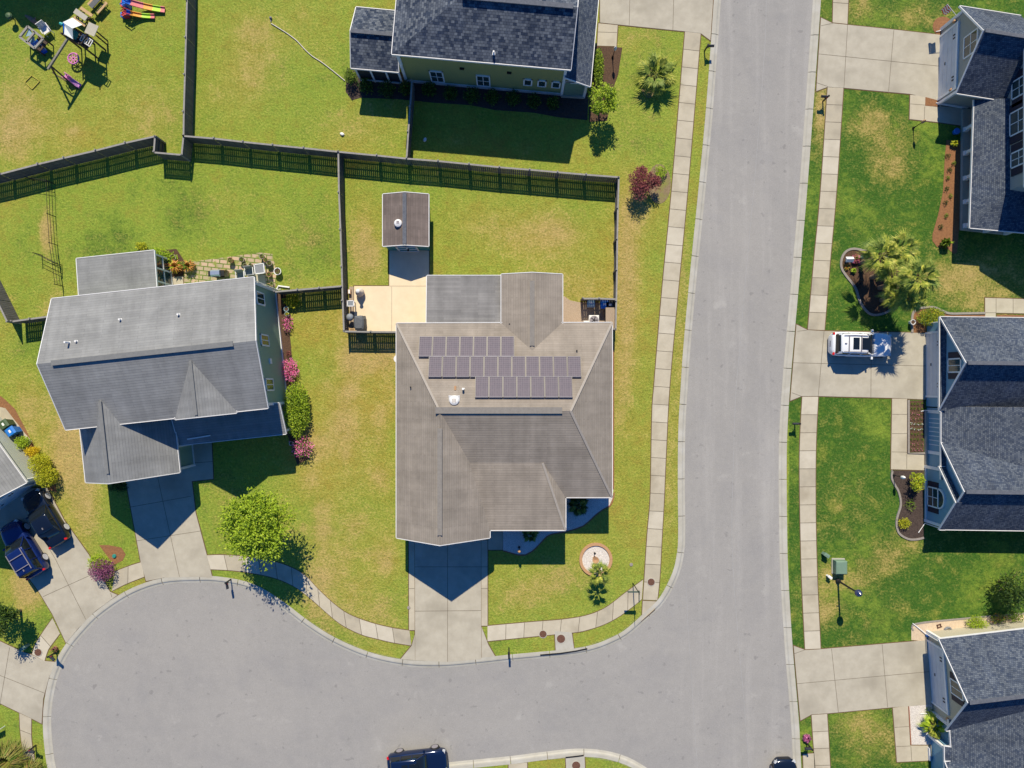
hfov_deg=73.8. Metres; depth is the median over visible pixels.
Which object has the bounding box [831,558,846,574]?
utility box
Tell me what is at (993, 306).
path
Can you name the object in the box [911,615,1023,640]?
sand bed
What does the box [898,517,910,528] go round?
shrub
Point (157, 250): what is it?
shrub
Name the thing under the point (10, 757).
ornamental grass
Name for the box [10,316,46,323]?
fence
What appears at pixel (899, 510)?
bed edging
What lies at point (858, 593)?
street lamp
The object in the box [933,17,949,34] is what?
mulch bed
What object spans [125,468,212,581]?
driveway
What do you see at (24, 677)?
driveway
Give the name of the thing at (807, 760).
path
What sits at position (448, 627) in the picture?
driveway
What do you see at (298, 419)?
hedge
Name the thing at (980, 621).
shrub
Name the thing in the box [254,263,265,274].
table
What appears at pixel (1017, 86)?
window
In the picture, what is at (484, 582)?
driveway strip
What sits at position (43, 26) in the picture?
garden chair
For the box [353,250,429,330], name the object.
patio
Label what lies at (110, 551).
mulch bed
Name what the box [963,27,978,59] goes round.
window
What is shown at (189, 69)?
fence
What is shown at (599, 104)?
tree
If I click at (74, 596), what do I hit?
driveway
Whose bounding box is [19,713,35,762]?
path
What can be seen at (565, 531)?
bed edging
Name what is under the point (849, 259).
bird house
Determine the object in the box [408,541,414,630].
driveway strip
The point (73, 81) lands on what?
toddler slide
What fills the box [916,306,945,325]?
shrub
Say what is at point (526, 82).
window
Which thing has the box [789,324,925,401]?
driveway
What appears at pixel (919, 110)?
path
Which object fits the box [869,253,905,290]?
palm tree
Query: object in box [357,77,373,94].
shrub
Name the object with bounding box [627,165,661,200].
tree
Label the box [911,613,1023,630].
bed edging
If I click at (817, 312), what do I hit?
sidewalk
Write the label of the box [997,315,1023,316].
mulch bed
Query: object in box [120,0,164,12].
toddler slide
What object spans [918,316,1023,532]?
house
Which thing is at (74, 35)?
swing set
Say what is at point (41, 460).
shrub
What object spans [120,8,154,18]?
toddler slide
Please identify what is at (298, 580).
sidewalk
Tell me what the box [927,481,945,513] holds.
window
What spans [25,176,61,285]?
wire fence
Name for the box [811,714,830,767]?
sidewalk
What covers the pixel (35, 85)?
rope square
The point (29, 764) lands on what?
ornamental grass
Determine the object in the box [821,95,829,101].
mailbox
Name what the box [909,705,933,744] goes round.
gravel bed
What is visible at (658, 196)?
mulch bed
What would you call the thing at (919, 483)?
shrub
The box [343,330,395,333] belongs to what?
fence
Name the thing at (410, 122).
fence
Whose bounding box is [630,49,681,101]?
palm tree
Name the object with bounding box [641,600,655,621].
corner ramp
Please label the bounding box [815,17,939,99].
driveway
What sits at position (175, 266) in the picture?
spiky plant
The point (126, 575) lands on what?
sidewalk
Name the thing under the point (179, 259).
flower bed
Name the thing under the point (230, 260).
flower pot
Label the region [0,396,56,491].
mulch bed
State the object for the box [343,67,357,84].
shrub
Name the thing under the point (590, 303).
wheelie bin
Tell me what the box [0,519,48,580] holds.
parked car
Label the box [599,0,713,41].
driveway
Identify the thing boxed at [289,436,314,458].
azalea
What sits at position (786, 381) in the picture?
kerb
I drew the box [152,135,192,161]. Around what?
fence
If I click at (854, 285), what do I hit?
bed edging
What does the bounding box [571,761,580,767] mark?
manhole cover
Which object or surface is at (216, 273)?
barbecue
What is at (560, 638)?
manhole cover
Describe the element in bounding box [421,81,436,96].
shrub
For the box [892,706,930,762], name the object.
path
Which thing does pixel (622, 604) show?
sidewalk
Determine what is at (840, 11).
sidewalk
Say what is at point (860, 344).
parked car
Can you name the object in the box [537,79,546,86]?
window
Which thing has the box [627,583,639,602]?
street sign
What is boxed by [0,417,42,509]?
house
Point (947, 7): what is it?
flag
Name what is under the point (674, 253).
sidewalk
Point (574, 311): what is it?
gravel bed
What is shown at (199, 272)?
brick patio
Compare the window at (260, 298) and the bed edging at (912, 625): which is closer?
the window at (260, 298)
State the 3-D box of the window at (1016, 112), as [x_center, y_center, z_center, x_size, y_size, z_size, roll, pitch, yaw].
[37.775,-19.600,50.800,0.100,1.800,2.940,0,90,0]
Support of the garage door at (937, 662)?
in the house at (977, 684)
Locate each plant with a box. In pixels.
[50,646,57,652]
[168,259,182,273]
[181,259,196,271]
[802,734,811,742]
[844,263,849,269]
[852,254,860,263]
[940,237,952,248]
[950,139,958,145]
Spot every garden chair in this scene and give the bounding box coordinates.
[35,20,53,36]
[234,269,245,277]
[243,265,255,275]
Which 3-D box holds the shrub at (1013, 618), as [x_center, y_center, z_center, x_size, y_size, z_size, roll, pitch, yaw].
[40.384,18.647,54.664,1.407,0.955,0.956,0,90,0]
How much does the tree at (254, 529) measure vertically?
6.116 m
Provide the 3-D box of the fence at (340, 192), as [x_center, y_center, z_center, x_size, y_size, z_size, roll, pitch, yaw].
[-13.454,-11.175,54.175,0.215,1.650,14.201,-2,90,0]
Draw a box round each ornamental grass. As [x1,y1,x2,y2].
[0,736,33,767]
[20,756,44,767]
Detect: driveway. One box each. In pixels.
[0,487,118,643]
[0,640,55,724]
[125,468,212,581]
[414,540,481,661]
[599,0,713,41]
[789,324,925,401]
[793,640,932,720]
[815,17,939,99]
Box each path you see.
[0,407,31,443]
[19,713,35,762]
[190,442,213,481]
[488,531,502,550]
[508,762,527,767]
[596,23,617,46]
[802,752,813,767]
[890,399,924,470]
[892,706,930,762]
[909,95,961,125]
[984,297,1023,316]
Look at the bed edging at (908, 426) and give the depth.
54.90 m
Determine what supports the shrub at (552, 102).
on the mulch bed at (572, 108)
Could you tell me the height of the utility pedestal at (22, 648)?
0.550 m
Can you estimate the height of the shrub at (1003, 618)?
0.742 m
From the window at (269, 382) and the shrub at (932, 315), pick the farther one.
the shrub at (932, 315)
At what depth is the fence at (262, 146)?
54.02 m
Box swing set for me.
[47,18,107,88]
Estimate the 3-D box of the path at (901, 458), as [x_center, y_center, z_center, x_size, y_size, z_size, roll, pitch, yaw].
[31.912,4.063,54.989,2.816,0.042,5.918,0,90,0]
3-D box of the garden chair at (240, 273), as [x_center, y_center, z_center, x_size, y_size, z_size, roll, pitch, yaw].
[-21.715,-8.745,54.488,0.700,0.994,0.682,-6,90,0]
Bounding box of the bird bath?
[592,556,598,563]
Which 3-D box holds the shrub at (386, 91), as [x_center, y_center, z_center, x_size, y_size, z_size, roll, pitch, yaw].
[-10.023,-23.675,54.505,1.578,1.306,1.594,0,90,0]
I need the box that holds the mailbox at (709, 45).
[704,44,713,51]
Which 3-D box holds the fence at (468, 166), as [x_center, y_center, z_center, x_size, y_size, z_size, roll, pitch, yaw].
[-2.624,-17.200,54.175,22.206,1.650,0.216,5,90,0]
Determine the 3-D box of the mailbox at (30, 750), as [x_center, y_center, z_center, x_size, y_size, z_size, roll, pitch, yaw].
[-38.199,29.178,54.440,0.585,1.120,0.192,10,90,0]
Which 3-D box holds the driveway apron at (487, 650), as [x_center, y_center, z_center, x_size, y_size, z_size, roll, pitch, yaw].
[-1.893,20.897,54.992,1.254,0.035,2.783,0,90,0]
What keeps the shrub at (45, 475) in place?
on the mulch bed at (10, 409)
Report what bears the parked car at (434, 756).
on the road
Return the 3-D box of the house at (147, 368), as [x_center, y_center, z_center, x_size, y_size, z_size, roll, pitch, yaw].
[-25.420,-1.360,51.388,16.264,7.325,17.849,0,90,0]
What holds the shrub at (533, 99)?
on the mulch bed at (572, 108)
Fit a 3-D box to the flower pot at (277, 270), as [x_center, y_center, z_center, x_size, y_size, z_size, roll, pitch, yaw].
[-18.780,-9.033,54.671,0.600,0.618,0.605,0,90,0]
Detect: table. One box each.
[73,6,93,26]
[87,0,107,13]
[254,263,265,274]
[347,300,355,306]
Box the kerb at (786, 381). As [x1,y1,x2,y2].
[779,0,820,767]
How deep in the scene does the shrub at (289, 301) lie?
54.63 m
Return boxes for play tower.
[19,26,53,55]
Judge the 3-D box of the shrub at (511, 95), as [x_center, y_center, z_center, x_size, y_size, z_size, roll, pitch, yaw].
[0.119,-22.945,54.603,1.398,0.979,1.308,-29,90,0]
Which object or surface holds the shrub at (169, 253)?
on the flower bed at (179, 259)
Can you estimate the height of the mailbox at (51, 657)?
1.120 m
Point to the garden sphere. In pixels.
(9, 15)
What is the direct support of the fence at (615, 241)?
on the lawn at (260, 78)
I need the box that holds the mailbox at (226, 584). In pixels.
[224,579,231,588]
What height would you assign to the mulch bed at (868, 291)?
0.025 m
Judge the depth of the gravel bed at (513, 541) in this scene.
54.98 m
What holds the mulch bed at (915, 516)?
on the lawn at (260, 78)
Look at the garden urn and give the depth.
54.63 m
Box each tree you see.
[0,601,22,637]
[214,484,300,570]
[522,531,538,541]
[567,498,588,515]
[586,559,610,585]
[588,81,620,115]
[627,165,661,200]
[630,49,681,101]
[855,232,907,278]
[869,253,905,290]
[877,256,943,298]
[878,282,917,316]
[880,227,923,263]
[891,282,930,313]
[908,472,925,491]
[915,710,947,738]
[985,568,1023,616]
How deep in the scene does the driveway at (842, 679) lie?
54.97 m
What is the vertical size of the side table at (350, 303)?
0.900 m
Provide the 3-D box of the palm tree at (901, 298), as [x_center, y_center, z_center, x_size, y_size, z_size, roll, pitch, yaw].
[30.395,-6.637,52.902,3.258,4.204,2.971,0,90,0]
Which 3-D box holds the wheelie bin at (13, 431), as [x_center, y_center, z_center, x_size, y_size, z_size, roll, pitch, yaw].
[-39.787,3.772,54.468,0.778,1.055,0.620,-35,90,0]
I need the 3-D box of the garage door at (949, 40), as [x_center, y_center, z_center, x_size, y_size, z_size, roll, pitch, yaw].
[34.448,-25.459,53.855,0.120,2.390,5.240,2,90,0]
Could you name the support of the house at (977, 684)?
on the lawn at (260, 78)
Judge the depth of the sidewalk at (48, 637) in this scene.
54.98 m
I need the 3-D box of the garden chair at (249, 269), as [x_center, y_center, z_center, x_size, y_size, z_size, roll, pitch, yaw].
[-20.998,-9.041,54.488,0.700,0.994,0.682,-6,90,0]
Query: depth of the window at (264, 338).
51.11 m
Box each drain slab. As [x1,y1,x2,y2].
[554,631,574,650]
[565,757,585,767]
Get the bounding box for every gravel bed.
[503,497,612,553]
[563,296,604,321]
[582,546,609,571]
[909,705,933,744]
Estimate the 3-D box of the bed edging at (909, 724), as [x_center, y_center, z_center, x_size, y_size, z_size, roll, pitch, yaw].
[32.087,27.550,54.970,0.080,0.060,3.105,-3,90,0]
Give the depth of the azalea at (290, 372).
54.46 m
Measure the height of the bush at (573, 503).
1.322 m
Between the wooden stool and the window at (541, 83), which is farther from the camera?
the wooden stool
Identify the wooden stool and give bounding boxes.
[220,269,228,275]
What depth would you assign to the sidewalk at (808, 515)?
54.98 m
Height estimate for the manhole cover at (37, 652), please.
0.060 m
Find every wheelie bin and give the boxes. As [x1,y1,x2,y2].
[0,418,15,429]
[5,426,21,436]
[586,300,594,306]
[599,300,608,308]
[606,300,613,306]
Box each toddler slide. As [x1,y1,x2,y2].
[61,72,81,87]
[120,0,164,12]
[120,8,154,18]
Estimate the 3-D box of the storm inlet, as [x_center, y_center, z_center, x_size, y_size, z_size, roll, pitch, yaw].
[4.181,21.648,54.970,3.841,0.050,0.183,-8,90,0]
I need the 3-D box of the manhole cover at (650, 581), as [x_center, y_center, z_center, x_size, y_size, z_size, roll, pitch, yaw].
[11.225,15.975,54.970,0.672,0.060,0.672,0,90,0]
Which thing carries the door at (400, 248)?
in the shed
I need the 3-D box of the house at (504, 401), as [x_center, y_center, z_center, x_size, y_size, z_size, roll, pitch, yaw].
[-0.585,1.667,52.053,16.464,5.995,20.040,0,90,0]
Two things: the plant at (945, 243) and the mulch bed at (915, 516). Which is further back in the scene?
the mulch bed at (915, 516)
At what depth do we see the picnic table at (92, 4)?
54.55 m
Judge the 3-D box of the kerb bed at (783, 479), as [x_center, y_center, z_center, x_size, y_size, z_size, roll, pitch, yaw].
[23.214,3.923,55.049,3.183,0.072,83.810,1,90,0]
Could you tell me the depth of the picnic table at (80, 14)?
54.55 m
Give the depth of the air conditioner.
54.24 m
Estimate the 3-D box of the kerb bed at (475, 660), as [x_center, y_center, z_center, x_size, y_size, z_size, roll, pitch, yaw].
[-10.250,3.399,55.049,55.401,0.072,84.550,0,90,0]
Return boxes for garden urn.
[952,128,959,134]
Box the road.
[51,0,812,767]
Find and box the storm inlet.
[540,648,586,655]
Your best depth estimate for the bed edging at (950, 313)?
54.92 m
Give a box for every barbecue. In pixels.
[208,269,223,277]
[346,314,353,320]
[354,315,366,330]
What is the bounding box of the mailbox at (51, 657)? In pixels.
[47,651,57,660]
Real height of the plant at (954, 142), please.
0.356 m
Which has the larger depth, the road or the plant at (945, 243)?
the road
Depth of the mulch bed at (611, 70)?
54.98 m
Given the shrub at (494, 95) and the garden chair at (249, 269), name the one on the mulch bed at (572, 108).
the shrub at (494, 95)
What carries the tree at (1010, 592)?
on the lawn at (260, 78)
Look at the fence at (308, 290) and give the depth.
53.79 m
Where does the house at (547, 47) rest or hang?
on the lawn at (260, 78)
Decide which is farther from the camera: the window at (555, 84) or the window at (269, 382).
the window at (555, 84)
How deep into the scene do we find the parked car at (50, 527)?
54.04 m
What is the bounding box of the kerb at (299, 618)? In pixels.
[43,0,720,767]
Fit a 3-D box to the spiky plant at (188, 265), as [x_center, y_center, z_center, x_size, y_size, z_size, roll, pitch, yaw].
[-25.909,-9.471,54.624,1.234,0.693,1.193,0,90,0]
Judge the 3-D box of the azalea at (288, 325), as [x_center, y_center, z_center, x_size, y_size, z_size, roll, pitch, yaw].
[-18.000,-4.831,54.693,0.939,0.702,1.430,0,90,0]
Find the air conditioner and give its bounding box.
[588,315,598,321]
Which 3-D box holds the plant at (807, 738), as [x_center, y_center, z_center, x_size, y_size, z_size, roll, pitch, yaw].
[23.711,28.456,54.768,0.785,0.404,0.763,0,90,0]
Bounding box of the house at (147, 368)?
[36,250,291,483]
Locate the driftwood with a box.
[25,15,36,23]
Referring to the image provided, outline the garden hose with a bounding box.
[271,23,344,80]
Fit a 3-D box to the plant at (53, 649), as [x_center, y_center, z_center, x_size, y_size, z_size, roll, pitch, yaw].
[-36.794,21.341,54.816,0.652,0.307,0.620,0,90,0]
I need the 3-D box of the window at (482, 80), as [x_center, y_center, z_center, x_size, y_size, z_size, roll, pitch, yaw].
[-2.253,-23.807,53.500,1.090,1.780,0.100,5,90,0]
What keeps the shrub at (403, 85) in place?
on the mulch bed at (572, 108)
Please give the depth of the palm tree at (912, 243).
51.78 m
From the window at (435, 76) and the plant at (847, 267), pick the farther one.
the plant at (847, 267)
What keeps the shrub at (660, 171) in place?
on the mulch bed at (658, 196)
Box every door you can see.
[0,484,35,509]
[395,246,419,251]
[925,331,937,397]
[927,639,949,714]
[937,21,959,100]
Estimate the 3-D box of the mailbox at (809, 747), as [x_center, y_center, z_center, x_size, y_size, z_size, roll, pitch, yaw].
[23.547,28.961,54.440,0.585,1.120,0.192,0,90,0]
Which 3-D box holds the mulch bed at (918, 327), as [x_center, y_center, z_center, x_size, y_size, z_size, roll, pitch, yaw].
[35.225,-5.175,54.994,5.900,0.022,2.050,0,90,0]
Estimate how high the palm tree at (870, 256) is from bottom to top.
4.596 m
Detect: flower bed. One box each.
[157,249,184,276]
[910,401,923,451]
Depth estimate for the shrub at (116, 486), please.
54.71 m
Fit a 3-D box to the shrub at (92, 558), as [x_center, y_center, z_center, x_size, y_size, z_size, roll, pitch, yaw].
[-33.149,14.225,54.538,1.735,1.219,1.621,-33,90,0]
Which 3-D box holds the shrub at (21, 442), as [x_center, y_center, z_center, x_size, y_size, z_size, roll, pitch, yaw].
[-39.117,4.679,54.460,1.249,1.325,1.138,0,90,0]
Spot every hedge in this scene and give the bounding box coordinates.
[282,381,310,438]
[593,47,604,84]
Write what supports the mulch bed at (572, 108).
on the lawn at (260, 78)
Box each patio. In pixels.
[172,275,183,284]
[184,253,275,288]
[254,275,265,285]
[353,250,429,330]
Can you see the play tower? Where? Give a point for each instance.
(39, 43)
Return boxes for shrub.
[14,436,31,448]
[23,446,40,456]
[27,452,52,473]
[33,466,59,487]
[87,553,111,569]
[87,558,115,582]
[107,482,128,491]
[135,241,148,250]
[152,246,169,262]
[162,251,177,261]
[282,294,302,309]
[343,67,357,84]
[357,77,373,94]
[377,79,395,98]
[398,79,414,96]
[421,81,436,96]
[442,85,458,100]
[463,86,480,104]
[483,88,501,105]
[505,88,522,106]
[526,93,541,108]
[546,95,561,109]
[653,166,667,178]
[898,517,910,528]
[903,498,915,510]
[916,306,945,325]
[964,614,990,629]
[990,611,1007,623]
[1008,611,1023,621]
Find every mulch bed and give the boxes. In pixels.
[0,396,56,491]
[99,545,125,564]
[277,294,308,463]
[346,68,587,119]
[589,46,621,121]
[641,69,653,97]
[648,164,670,203]
[842,250,898,313]
[893,470,923,537]
[913,308,984,332]
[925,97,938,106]
[932,140,960,253]
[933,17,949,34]
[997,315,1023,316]
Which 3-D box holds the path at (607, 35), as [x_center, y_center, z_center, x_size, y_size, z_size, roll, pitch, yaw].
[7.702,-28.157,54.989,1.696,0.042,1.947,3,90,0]
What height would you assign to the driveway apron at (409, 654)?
0.035 m
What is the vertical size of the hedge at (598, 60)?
1.358 m
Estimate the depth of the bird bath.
54.32 m
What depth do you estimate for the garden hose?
54.91 m
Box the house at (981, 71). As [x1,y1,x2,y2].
[936,5,1023,234]
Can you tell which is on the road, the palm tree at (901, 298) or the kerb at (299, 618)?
the kerb at (299, 618)
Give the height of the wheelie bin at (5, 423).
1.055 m
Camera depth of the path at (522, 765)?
54.98 m
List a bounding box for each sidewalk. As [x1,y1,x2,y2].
[31,618,59,660]
[112,562,143,591]
[207,554,410,645]
[488,579,642,641]
[642,31,700,599]
[799,397,820,648]
[807,87,843,329]
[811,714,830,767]
[832,0,848,23]
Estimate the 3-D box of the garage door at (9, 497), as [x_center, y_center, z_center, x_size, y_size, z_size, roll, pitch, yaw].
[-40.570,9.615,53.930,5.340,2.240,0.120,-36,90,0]
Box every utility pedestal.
[19,643,29,651]
[821,551,829,558]
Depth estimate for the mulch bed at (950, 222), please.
54.98 m
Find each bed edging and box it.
[503,493,614,555]
[840,248,890,315]
[890,470,923,540]
[907,400,924,453]
[908,707,911,744]
[911,306,985,332]
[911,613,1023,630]
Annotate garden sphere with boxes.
[5,12,15,20]
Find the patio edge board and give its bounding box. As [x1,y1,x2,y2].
[349,287,353,325]
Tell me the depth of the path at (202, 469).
54.97 m
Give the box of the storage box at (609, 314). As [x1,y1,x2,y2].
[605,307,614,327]
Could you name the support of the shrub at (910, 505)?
on the mulch bed at (915, 516)
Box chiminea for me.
[355,288,363,296]
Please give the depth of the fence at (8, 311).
54.33 m
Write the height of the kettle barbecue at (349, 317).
0.945 m
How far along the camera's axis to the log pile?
54.80 m
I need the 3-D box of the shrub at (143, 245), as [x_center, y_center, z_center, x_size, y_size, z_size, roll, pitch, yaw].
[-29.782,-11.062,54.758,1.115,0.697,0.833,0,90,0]
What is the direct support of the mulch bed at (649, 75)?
on the lawn at (260, 78)
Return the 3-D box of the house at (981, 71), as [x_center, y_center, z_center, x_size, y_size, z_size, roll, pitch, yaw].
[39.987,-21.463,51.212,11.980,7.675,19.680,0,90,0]
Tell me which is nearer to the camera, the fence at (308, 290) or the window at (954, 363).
the window at (954, 363)
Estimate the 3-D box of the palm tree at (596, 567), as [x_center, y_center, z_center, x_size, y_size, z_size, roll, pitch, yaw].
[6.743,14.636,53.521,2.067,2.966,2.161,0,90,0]
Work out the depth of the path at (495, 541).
54.97 m
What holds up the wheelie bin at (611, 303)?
on the lawn at (260, 78)
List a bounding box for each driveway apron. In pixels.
[400,636,414,659]
[482,628,495,656]
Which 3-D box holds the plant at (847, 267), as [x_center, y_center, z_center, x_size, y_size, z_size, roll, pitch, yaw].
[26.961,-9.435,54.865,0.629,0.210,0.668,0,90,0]
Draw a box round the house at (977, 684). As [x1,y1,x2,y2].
[912,620,1023,767]
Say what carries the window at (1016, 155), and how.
in the house at (981, 71)
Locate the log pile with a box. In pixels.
[346,326,354,330]
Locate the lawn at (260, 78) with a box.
[0,0,1023,767]
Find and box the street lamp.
[835,578,862,596]
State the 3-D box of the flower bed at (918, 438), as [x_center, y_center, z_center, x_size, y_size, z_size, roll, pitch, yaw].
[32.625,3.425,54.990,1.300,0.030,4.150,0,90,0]
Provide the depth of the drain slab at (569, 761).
54.98 m
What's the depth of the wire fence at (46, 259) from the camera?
54.45 m
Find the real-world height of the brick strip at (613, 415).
0.018 m
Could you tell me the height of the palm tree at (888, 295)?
3.925 m
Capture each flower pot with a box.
[227,257,233,262]
[274,267,280,274]
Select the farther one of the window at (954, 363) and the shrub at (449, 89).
the shrub at (449, 89)
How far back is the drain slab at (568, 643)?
54.98 m
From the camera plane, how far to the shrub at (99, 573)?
54.21 m
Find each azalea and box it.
[282,316,293,331]
[282,357,299,382]
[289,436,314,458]
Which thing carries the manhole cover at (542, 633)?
on the sidewalk at (622, 604)
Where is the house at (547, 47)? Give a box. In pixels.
[350,0,598,98]
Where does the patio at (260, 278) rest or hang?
on the lawn at (260, 78)
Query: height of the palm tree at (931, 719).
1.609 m
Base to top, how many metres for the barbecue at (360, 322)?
1.045 m
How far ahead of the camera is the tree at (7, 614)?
52.35 m
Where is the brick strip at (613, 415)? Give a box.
[613,343,613,488]
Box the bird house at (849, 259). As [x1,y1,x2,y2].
[845,257,853,261]
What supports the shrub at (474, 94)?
on the mulch bed at (572, 108)
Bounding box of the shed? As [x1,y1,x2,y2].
[382,191,429,251]
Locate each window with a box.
[256,291,265,306]
[260,333,269,346]
[265,378,274,390]
[429,70,444,82]
[476,74,490,86]
[523,78,532,85]
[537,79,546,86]
[551,81,560,88]
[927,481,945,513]
[947,352,961,378]
[949,671,964,705]
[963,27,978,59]
[1009,99,1022,144]
[1010,140,1022,176]
[1011,68,1022,105]
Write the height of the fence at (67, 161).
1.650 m
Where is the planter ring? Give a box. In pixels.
[579,543,612,576]
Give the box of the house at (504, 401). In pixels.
[396,272,612,545]
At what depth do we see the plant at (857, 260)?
54.65 m
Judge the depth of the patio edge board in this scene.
54.94 m
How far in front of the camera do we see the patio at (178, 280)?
54.97 m
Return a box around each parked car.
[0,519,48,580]
[21,488,70,549]
[386,744,447,767]
[770,756,796,767]
[828,329,891,358]
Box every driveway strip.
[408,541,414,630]
[481,539,487,626]
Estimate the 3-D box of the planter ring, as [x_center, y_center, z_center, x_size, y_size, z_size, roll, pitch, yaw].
[6.760,14.150,54.935,2.680,0.130,2.710,0,90,0]
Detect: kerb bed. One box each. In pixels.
[43,34,717,764]
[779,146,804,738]
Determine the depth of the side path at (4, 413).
54.98 m
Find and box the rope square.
[24,75,39,88]
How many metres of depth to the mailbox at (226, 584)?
54.04 m
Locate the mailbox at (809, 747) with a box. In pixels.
[804,742,813,750]
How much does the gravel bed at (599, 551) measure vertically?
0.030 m
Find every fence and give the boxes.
[0,136,161,183]
[0,281,21,323]
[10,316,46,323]
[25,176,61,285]
[32,252,60,264]
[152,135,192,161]
[182,0,195,141]
[182,134,343,158]
[273,285,341,294]
[337,150,619,183]
[337,152,348,332]
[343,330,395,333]
[406,79,414,157]
[580,297,616,301]
[613,176,619,328]
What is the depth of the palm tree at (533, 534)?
54.44 m
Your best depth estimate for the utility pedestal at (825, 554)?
54.42 m
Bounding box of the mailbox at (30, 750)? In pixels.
[25,745,35,753]
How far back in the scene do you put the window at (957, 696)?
51.77 m
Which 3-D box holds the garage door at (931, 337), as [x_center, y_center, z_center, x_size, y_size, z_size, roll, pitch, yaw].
[33.395,-1.550,53.980,0.120,2.140,5.240,0,90,0]
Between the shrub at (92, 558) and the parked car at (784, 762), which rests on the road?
the parked car at (784, 762)
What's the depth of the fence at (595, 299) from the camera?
53.46 m
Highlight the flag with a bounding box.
[941,4,955,14]
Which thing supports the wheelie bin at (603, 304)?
on the lawn at (260, 78)
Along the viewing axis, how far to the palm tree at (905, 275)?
49.23 m
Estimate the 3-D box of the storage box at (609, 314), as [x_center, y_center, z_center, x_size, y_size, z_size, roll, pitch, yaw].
[7.850,-5.250,54.472,0.860,1.055,1.620,0,90,0]
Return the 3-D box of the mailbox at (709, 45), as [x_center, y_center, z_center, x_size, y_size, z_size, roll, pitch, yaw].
[15.752,-26.861,54.440,0.585,1.120,0.192,0,90,0]
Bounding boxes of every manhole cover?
[34,648,41,656]
[539,630,546,637]
[556,634,565,643]
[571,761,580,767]
[647,578,654,585]
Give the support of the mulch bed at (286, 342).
on the lawn at (260, 78)
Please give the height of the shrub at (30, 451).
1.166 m

